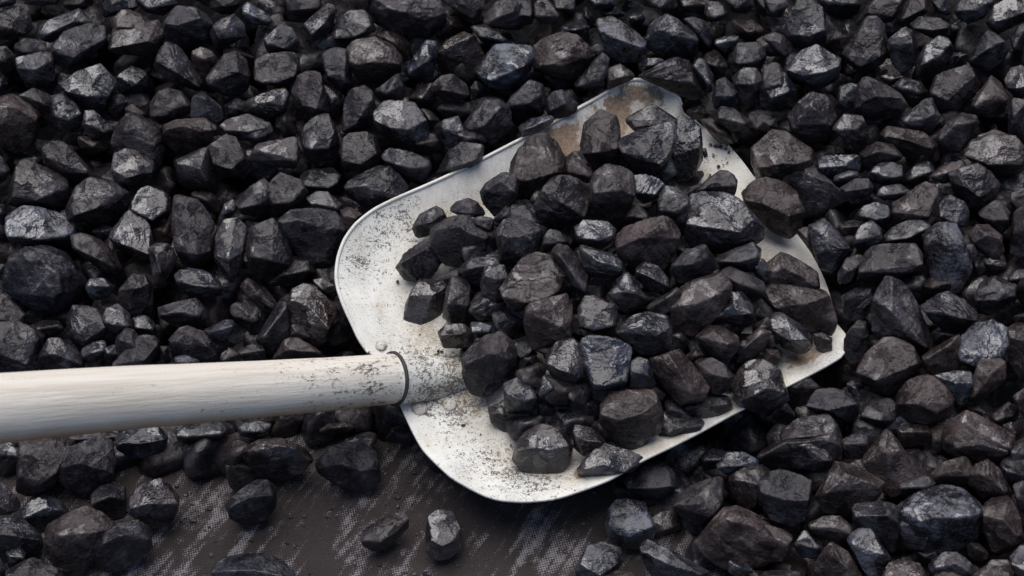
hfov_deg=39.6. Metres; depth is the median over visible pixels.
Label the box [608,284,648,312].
coal lump
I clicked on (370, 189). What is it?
coal lump
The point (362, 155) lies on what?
coal lump
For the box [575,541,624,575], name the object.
coal lump
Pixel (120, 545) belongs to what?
coal lump
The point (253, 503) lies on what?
coal lump
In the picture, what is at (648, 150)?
coal lump
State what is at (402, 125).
coal lump
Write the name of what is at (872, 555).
coal lump
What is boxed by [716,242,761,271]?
coal lump
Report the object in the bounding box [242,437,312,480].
coal lump
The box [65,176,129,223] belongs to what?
coal lump
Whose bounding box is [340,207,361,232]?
coal lump
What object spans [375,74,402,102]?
coal lump
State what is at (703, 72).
coal lump
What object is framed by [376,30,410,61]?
coal lump
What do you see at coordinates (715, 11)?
coal lump
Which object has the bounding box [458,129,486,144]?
coal lump
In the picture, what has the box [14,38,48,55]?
coal lump
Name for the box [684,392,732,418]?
coal lump
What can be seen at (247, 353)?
coal lump
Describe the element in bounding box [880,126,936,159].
coal lump
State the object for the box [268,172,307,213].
coal lump
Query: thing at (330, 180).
coal lump
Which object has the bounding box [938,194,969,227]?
coal lump
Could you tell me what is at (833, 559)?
coal lump
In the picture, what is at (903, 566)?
coal lump
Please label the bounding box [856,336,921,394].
coal lump
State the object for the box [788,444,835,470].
coal lump
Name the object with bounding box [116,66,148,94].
coal lump
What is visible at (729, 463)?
coal lump
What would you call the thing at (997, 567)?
coal lump
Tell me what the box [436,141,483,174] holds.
coal lump
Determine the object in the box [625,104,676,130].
coal lump
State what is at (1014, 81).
coal lump
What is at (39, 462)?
coal lump
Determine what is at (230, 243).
coal lump
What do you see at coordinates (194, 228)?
coal lump
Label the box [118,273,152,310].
coal lump
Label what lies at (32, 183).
coal lump
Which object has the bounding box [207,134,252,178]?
coal lump
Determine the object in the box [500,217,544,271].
coal lump
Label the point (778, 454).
coal lump
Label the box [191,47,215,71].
coal lump
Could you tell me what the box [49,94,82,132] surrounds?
coal lump
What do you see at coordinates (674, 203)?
coal lump
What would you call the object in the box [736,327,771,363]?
coal lump
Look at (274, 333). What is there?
coal lump
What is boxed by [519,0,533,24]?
coal lump
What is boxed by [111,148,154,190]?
coal lump
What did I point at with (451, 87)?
coal lump
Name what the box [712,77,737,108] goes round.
coal lump
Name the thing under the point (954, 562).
coal lump
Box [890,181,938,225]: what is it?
coal lump
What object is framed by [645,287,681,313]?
coal lump
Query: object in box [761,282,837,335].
coal lump
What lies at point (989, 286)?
coal lump
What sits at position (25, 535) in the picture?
coal lump
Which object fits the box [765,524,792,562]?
coal lump
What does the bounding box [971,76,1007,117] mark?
coal lump
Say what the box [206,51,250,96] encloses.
coal lump
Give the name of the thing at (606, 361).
coal lump
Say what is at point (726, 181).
coal lump
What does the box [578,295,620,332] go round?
coal lump
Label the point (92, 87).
coal lump
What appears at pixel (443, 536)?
coal lump
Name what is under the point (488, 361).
coal lump
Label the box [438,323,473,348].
coal lump
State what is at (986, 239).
coal lump
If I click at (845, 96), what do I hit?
coal lump
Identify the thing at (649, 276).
coal lump
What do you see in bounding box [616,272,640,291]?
coal lump
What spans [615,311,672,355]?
coal lump
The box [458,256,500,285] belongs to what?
coal lump
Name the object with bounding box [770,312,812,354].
coal lump
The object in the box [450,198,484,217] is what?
coal lump
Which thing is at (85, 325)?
coal lump
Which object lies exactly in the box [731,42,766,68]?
coal lump
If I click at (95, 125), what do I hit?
coal lump
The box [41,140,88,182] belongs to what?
coal lump
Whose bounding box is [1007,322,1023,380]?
coal lump
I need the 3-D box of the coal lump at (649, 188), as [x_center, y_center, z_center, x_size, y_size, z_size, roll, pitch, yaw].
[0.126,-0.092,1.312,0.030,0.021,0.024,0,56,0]
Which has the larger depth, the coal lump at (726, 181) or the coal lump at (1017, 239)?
the coal lump at (726, 181)
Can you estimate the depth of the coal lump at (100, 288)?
1.33 m
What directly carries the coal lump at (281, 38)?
on the coal heap
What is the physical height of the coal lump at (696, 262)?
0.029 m
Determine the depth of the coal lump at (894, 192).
1.32 m
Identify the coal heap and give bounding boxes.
[0,0,1023,575]
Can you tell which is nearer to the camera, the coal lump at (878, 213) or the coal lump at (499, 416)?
the coal lump at (499, 416)
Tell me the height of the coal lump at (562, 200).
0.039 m
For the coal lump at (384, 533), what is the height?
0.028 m
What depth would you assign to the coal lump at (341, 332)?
1.34 m
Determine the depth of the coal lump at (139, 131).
1.37 m
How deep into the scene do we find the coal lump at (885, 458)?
1.22 m
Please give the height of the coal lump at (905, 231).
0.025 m
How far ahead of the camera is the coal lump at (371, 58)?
1.40 m
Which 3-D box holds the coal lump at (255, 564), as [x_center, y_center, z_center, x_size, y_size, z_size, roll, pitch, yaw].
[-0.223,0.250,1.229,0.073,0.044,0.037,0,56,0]
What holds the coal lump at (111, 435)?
on the coal heap
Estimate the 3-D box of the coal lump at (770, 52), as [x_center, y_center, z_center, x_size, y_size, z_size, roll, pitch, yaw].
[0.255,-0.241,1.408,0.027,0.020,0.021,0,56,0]
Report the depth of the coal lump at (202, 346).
1.31 m
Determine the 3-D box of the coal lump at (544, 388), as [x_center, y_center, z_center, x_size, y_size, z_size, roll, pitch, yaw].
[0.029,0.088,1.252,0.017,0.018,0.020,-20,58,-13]
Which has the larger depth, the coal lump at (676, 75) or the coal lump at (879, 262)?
the coal lump at (676, 75)
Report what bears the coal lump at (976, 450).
on the coal heap
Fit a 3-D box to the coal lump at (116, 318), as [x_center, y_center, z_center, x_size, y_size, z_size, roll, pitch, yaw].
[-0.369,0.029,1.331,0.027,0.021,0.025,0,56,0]
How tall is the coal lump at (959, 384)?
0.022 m
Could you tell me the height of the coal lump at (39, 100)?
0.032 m
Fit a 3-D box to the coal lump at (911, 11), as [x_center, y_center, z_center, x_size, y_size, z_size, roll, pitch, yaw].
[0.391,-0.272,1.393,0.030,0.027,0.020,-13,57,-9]
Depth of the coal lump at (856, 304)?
1.30 m
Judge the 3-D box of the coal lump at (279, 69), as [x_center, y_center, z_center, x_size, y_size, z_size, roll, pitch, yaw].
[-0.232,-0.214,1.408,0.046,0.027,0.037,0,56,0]
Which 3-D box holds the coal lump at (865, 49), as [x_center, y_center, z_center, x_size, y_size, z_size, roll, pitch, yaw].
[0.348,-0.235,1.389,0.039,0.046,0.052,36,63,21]
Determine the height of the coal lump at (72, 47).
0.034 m
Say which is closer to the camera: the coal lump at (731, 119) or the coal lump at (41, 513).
the coal lump at (41, 513)
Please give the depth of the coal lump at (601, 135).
1.34 m
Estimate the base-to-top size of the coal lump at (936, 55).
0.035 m
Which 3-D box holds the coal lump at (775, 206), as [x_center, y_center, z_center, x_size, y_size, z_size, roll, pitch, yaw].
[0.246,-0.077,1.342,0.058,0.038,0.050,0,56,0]
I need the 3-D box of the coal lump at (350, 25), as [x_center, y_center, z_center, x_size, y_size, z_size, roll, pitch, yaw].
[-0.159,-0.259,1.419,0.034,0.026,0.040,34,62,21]
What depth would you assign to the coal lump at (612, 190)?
1.30 m
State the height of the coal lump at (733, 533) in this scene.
0.044 m
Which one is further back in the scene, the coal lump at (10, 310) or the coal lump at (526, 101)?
the coal lump at (526, 101)
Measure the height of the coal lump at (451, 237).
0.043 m
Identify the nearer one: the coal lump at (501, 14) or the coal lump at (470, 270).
the coal lump at (470, 270)
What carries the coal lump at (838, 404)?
on the coal heap
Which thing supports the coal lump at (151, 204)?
on the coal heap
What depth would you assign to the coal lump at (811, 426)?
1.24 m
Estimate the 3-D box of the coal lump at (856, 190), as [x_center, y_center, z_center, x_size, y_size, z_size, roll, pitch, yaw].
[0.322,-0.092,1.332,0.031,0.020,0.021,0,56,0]
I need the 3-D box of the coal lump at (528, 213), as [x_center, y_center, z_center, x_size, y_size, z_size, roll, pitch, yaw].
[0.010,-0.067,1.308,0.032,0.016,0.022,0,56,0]
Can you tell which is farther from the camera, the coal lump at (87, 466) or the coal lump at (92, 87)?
the coal lump at (92, 87)
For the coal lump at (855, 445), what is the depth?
1.23 m
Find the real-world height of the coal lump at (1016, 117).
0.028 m
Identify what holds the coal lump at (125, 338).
on the coal heap
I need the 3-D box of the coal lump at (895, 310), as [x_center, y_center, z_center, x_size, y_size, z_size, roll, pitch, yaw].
[0.352,0.027,1.276,0.066,0.043,0.047,30,61,18]
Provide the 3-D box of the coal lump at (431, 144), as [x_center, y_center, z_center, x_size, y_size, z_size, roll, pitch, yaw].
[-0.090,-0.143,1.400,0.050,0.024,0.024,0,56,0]
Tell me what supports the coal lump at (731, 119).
on the coal heap
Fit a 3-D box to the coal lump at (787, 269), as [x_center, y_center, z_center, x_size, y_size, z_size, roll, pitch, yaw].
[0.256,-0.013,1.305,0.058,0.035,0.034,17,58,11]
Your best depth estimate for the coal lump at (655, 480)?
1.26 m
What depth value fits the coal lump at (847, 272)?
1.30 m
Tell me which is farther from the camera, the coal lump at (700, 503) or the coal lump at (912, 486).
the coal lump at (700, 503)
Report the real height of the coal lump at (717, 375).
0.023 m
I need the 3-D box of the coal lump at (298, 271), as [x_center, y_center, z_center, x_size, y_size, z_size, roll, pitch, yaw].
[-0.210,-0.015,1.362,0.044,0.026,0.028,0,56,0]
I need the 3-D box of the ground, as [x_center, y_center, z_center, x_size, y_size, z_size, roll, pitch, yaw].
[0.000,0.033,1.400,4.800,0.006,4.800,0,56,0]
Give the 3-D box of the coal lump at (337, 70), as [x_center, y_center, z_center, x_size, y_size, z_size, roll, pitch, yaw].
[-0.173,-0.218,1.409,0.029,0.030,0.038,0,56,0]
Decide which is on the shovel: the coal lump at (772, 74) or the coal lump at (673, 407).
the coal lump at (673, 407)
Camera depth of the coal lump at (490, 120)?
1.38 m
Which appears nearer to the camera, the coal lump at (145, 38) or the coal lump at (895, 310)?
the coal lump at (895, 310)
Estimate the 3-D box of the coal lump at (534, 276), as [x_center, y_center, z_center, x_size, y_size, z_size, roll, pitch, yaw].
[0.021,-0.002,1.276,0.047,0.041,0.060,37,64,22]
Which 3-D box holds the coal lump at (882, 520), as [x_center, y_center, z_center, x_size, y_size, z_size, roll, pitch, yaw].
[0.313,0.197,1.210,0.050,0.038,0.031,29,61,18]
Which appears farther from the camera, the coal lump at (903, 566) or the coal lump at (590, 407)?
the coal lump at (590, 407)
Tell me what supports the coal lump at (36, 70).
on the coal heap
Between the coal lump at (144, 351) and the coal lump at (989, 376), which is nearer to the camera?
the coal lump at (989, 376)
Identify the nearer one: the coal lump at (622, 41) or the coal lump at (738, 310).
the coal lump at (738, 310)
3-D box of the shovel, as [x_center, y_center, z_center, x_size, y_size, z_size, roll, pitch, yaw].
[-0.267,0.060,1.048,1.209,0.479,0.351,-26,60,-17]
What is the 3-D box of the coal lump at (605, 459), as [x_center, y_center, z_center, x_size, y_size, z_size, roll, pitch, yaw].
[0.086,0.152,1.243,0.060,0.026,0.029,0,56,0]
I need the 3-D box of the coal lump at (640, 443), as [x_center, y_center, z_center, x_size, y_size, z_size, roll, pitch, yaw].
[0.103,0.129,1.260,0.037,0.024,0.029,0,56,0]
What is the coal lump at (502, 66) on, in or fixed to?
on the coal heap
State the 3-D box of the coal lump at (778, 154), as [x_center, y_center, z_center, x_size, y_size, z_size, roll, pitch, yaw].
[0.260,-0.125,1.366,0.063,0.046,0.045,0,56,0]
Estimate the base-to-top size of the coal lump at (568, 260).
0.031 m
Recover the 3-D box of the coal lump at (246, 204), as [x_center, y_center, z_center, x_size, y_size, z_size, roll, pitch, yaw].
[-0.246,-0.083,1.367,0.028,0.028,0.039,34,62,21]
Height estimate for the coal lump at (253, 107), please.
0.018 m
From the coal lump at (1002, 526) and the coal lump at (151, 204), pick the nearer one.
the coal lump at (1002, 526)
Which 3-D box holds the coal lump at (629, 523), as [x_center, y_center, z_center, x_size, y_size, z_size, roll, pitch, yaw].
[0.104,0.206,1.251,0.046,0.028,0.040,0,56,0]
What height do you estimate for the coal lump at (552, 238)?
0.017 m
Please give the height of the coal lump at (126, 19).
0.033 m
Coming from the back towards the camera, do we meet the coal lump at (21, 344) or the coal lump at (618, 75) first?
the coal lump at (618, 75)
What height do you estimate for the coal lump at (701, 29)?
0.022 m
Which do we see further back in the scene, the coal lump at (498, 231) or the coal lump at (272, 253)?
the coal lump at (272, 253)
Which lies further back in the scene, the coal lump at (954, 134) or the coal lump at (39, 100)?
the coal lump at (39, 100)
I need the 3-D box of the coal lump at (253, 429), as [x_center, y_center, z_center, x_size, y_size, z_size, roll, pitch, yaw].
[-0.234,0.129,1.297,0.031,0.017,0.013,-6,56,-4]
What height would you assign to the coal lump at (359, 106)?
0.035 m
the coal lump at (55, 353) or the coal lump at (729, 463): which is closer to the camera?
the coal lump at (729, 463)
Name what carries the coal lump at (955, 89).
on the coal heap
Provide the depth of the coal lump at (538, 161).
1.34 m
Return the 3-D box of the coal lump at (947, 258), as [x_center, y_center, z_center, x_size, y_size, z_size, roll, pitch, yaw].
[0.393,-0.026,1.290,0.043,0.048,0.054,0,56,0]
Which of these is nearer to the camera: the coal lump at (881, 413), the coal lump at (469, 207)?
the coal lump at (881, 413)
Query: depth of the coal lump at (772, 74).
1.38 m
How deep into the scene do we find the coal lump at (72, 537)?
1.24 m
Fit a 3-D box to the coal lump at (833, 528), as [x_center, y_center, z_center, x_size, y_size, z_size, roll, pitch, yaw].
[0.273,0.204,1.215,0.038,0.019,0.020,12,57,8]
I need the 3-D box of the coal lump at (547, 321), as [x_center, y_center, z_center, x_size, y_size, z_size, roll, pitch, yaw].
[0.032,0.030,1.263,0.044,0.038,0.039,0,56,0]
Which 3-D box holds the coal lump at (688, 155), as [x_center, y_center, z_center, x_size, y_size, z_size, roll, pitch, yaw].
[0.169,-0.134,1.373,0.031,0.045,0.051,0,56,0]
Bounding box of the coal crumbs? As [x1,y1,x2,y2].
[18,143,738,575]
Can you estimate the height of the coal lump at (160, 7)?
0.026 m
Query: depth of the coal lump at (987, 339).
1.24 m
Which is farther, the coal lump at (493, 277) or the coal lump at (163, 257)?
the coal lump at (163, 257)
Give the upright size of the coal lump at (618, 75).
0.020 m
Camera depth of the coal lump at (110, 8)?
1.42 m
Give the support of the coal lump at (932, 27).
on the coal heap
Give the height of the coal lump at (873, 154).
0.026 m
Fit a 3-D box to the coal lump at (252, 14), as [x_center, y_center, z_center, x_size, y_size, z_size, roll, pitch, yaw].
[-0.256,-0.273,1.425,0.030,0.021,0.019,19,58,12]
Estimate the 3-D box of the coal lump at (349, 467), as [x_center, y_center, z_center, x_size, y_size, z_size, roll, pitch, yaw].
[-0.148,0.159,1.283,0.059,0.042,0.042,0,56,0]
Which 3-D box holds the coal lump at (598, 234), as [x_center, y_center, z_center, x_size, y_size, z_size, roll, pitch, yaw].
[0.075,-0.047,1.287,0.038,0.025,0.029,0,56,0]
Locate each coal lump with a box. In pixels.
[0,6,32,39]
[0,93,40,153]
[0,293,27,323]
[0,321,44,372]
[0,481,20,515]
[0,517,42,563]
[1,245,86,313]
[4,205,76,244]
[5,557,63,575]
[7,159,69,210]
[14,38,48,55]
[15,51,54,89]
[15,437,74,496]
[19,88,52,126]
[20,494,68,531]
[36,337,84,370]
[38,8,92,42]
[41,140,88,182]
[43,505,115,575]
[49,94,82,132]
[50,23,106,70]
[58,435,116,494]
[60,63,116,112]
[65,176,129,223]
[66,305,107,349]
[66,431,118,443]
[70,233,121,276]
[81,340,106,363]
[82,110,112,139]
[85,277,113,299]
[90,482,126,520]
[92,519,152,572]
[101,0,138,17]
[102,303,132,333]
[108,20,164,56]
[109,210,154,259]
[110,112,164,172]
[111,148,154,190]
[112,9,149,29]
[112,334,158,365]
[115,328,138,356]
[115,427,167,458]
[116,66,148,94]
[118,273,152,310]
[128,185,171,223]
[128,478,179,528]
[135,0,177,15]
[148,243,177,286]
[149,87,190,123]
[154,42,203,90]
[158,298,206,329]
[162,118,216,152]
[163,5,212,48]
[168,325,220,362]
[171,194,216,266]
[174,267,222,301]
[174,422,228,443]
[176,147,215,190]
[190,93,223,124]
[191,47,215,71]
[204,319,241,347]
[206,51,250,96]
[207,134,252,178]
[209,0,242,14]
[210,14,246,49]
[210,553,295,575]
[214,217,246,281]
[219,114,265,140]
[225,462,259,492]
[225,479,276,526]
[230,302,259,326]
[235,179,270,215]
[237,420,270,437]
[238,344,265,360]
[242,2,272,25]
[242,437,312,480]
[245,96,263,117]
[245,120,272,143]
[245,218,292,276]
[247,242,263,278]
[248,137,299,168]
[251,88,289,117]
[251,185,268,217]
[253,51,300,86]
[255,301,290,354]
[263,24,300,52]
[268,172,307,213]
[269,255,314,286]
[272,337,322,359]
[277,207,346,267]
[286,0,321,17]
[287,283,338,347]
[291,71,330,116]
[299,167,344,193]
[301,113,340,160]
[303,3,335,41]
[306,191,342,214]
[315,442,380,492]
[322,47,351,90]
[328,298,349,345]
[331,9,375,40]
[339,131,380,173]
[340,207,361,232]
[342,85,376,134]
[344,165,408,210]
[346,36,402,81]
[360,510,408,551]
[370,0,447,38]
[372,100,429,151]
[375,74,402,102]
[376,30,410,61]
[381,148,431,184]
[395,239,441,282]
[403,278,445,324]
[405,39,437,78]
[412,205,446,237]
[413,133,443,154]
[425,509,462,560]
[429,215,489,267]
[431,74,468,101]
[434,116,464,148]
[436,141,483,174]
[437,31,484,80]
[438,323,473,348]
[442,276,470,323]
[444,0,484,21]
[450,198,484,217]
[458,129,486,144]
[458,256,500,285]
[461,331,516,398]
[463,99,512,144]
[470,290,505,321]
[471,25,506,43]
[474,43,533,89]
[479,172,518,216]
[480,264,507,302]
[483,0,526,29]
[488,402,531,431]
[493,207,509,223]
[495,215,526,256]
[499,252,566,312]
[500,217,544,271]
[503,377,537,412]
[506,80,545,120]
[506,204,539,223]
[509,133,566,200]
[512,424,573,473]
[518,116,553,136]
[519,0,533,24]
[523,293,572,349]
[532,31,594,80]
[533,175,589,228]
[534,0,559,23]
[536,375,552,401]
[542,229,569,251]
[545,338,586,383]
[546,89,578,118]
[551,243,587,293]
[566,157,592,183]
[568,396,599,418]
[572,424,603,455]
[574,53,609,90]
[574,219,615,249]
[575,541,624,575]
[577,443,642,476]
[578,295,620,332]
[579,109,620,168]
[579,245,622,282]
[580,335,631,393]
[589,164,635,218]
[596,16,646,62]
[599,389,663,441]
[605,64,634,88]
[605,499,656,549]
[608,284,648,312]
[612,215,680,269]
[612,439,648,448]
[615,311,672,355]
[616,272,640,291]
[618,121,676,174]
[623,460,678,499]
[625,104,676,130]
[629,357,655,389]
[634,174,664,203]
[635,262,671,291]
[638,57,702,100]
[639,539,708,575]
[645,14,698,58]
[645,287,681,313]
[649,349,709,405]
[657,185,689,230]
[658,416,704,436]
[664,399,691,419]
[669,272,732,336]
[670,244,718,283]
[671,476,724,525]
[672,115,702,180]
[683,191,764,253]
[684,16,711,47]
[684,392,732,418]
[692,58,713,93]
[694,357,733,394]
[694,505,777,569]
[696,170,737,195]
[696,325,739,359]
[704,1,727,21]
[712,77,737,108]
[713,106,749,131]
[714,291,755,327]
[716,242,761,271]
[716,451,759,475]
[719,266,765,301]
[728,465,764,509]
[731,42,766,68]
[731,67,761,109]
[731,359,788,412]
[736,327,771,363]
[741,177,804,238]
[750,129,816,180]
[756,33,778,56]
[757,430,842,470]
[758,469,811,526]
[759,62,783,110]
[761,69,796,107]
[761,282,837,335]
[762,32,790,58]
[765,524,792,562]
[767,252,819,288]
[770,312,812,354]
[779,414,840,440]
[783,165,848,218]
[785,0,828,47]
[785,44,840,89]
[787,92,836,142]
[787,377,819,407]
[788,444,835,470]
[793,530,822,558]
[806,388,859,421]
[808,218,852,272]
[808,515,852,541]
[811,542,861,575]
[815,461,884,516]
[816,154,861,178]
[833,114,869,149]
[836,83,857,110]
[837,254,861,283]
[840,178,873,204]
[841,15,887,72]
[841,287,873,322]
[842,433,867,459]
[843,320,869,366]
[847,527,892,575]
[851,501,901,552]
[852,220,882,252]
[853,76,907,120]
[856,0,902,25]
[856,243,923,282]
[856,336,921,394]
[857,202,890,227]
[859,142,901,171]
[860,398,899,427]
[861,429,917,497]
[867,162,902,185]
[870,276,932,350]
[877,184,909,199]
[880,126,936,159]
[882,557,925,575]
[883,220,931,242]
[887,26,917,73]
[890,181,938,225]
[895,0,927,27]
[895,375,954,424]
[897,423,930,447]
[897,484,982,554]
[898,475,935,495]
[900,522,928,550]
[901,98,939,133]
[910,16,950,38]
[916,35,953,77]
[921,291,977,332]
[922,221,972,294]
[922,335,960,374]
[928,551,972,575]
[929,65,980,112]
[929,456,972,485]
[930,160,965,183]
[932,370,973,406]
[936,112,977,152]
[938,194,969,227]
[941,410,1016,465]
[948,162,1000,207]
[953,439,1008,462]
[955,0,994,23]
[958,319,1008,369]
[963,134,1023,176]
[967,31,1008,71]
[968,459,1011,498]
[969,224,1004,259]
[969,358,1006,401]
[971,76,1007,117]
[972,559,1014,575]
[974,284,1016,315]
[976,276,1015,313]
[977,129,1021,151]
[978,200,1010,233]
[982,495,1023,552]
[986,0,1023,33]
[1004,65,1023,96]
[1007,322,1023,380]
[1008,98,1023,138]
[1009,205,1023,261]
[1010,545,1023,575]
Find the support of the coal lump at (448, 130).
on the coal heap
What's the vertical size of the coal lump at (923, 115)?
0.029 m
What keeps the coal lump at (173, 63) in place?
on the coal heap
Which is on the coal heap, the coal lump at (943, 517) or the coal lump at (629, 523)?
the coal lump at (943, 517)
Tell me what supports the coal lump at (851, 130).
on the coal heap
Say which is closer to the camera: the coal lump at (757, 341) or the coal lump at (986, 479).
the coal lump at (986, 479)
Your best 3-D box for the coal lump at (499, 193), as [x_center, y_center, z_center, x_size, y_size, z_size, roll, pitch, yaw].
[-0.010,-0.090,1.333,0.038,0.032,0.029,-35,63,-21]
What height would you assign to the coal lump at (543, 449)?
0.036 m
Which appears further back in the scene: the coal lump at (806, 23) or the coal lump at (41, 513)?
the coal lump at (806, 23)
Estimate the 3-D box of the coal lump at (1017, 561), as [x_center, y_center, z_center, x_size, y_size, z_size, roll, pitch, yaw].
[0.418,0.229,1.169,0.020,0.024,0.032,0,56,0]
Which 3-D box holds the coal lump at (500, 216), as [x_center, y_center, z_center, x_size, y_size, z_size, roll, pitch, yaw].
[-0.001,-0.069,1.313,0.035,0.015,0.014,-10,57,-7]
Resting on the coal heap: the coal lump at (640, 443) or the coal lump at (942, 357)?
the coal lump at (942, 357)
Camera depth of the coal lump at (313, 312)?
1.32 m
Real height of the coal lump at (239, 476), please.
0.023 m
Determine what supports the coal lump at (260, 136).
on the coal heap
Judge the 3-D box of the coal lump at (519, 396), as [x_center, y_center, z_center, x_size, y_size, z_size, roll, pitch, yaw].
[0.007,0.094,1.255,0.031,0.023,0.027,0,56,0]
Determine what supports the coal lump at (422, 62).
on the coal heap
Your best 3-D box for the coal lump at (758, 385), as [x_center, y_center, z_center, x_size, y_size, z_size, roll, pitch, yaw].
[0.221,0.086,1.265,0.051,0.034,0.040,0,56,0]
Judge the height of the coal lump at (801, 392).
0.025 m
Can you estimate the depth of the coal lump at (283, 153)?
1.37 m
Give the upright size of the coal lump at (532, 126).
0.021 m
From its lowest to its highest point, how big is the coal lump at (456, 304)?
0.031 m
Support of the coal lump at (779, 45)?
on the coal heap
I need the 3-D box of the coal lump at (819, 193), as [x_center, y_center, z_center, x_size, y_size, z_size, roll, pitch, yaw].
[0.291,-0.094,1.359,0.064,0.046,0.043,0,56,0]
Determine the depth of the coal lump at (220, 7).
1.42 m
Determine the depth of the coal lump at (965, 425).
1.21 m
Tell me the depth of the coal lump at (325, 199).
1.36 m
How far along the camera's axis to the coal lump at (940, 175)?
1.31 m
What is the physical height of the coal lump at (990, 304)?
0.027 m
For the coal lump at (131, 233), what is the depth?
1.35 m
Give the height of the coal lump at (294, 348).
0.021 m
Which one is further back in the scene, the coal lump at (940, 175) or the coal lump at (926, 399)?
the coal lump at (940, 175)
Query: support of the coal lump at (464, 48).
on the coal heap
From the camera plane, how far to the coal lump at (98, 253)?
1.34 m
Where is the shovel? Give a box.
[0,78,845,502]
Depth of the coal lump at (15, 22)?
1.42 m
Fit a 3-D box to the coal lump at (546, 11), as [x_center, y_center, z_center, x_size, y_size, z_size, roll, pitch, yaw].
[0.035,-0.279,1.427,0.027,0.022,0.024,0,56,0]
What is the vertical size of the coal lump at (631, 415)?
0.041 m
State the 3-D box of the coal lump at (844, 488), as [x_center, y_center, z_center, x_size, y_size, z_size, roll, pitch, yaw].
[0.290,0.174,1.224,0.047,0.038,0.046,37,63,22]
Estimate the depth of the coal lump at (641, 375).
1.24 m
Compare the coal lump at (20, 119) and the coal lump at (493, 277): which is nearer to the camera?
the coal lump at (493, 277)
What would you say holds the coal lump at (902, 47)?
on the coal heap
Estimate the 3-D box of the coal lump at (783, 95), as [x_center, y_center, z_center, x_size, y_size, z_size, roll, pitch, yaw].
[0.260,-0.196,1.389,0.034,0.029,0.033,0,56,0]
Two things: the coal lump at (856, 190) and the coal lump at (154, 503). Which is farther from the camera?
the coal lump at (856, 190)
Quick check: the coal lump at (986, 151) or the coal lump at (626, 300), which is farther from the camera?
the coal lump at (986, 151)
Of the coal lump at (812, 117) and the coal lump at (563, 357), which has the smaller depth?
the coal lump at (563, 357)
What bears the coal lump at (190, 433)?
on the coal heap
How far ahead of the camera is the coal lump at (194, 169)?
1.37 m
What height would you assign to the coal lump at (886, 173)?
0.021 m
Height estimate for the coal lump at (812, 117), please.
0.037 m
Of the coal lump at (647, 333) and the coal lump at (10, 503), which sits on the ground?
the coal lump at (10, 503)
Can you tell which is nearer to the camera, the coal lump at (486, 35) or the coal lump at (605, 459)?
the coal lump at (605, 459)
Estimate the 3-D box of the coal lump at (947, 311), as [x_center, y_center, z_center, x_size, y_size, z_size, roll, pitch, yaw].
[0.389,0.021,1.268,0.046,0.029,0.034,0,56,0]
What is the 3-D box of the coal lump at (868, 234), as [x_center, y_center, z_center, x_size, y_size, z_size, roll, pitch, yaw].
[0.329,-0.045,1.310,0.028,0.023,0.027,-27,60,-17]
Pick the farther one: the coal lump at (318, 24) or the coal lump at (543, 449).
the coal lump at (318, 24)
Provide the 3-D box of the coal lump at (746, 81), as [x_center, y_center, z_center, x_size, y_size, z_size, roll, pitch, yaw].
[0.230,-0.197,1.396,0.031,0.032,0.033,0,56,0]
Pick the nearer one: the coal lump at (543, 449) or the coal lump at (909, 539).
the coal lump at (909, 539)
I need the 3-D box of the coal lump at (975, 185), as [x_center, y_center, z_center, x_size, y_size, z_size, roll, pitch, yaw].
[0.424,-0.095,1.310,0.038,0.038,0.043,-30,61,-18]
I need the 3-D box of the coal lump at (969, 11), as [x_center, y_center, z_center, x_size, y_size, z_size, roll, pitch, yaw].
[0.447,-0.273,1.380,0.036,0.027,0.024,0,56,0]
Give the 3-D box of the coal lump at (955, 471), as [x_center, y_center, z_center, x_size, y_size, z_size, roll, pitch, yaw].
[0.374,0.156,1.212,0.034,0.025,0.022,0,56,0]
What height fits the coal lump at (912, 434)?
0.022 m
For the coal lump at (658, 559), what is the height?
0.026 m
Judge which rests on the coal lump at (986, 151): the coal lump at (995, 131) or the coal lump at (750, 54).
the coal lump at (995, 131)
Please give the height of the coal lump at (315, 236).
0.047 m
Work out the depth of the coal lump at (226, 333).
1.32 m
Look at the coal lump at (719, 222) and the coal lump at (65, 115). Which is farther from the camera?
the coal lump at (65, 115)
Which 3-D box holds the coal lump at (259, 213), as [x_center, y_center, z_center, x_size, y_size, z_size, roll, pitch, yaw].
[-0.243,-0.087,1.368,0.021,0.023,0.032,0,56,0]
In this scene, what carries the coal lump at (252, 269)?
on the coal lump at (272, 253)
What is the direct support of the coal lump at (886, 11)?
on the coal heap
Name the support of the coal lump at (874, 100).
on the coal heap
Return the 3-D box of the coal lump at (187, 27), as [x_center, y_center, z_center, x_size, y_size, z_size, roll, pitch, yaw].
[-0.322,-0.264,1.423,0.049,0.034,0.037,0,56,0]
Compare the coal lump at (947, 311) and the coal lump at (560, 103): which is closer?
the coal lump at (947, 311)
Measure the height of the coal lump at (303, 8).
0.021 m
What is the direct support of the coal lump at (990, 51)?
on the coal heap
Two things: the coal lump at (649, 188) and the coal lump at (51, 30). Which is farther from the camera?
the coal lump at (51, 30)
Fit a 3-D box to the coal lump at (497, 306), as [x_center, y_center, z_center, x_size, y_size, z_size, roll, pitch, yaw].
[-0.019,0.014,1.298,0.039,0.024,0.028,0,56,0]
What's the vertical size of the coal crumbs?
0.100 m
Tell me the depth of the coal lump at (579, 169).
1.32 m
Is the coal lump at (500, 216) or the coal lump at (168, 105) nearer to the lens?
the coal lump at (500, 216)
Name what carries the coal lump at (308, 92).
on the coal heap
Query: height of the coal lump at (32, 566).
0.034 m
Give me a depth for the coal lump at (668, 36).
1.41 m
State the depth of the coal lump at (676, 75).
1.39 m

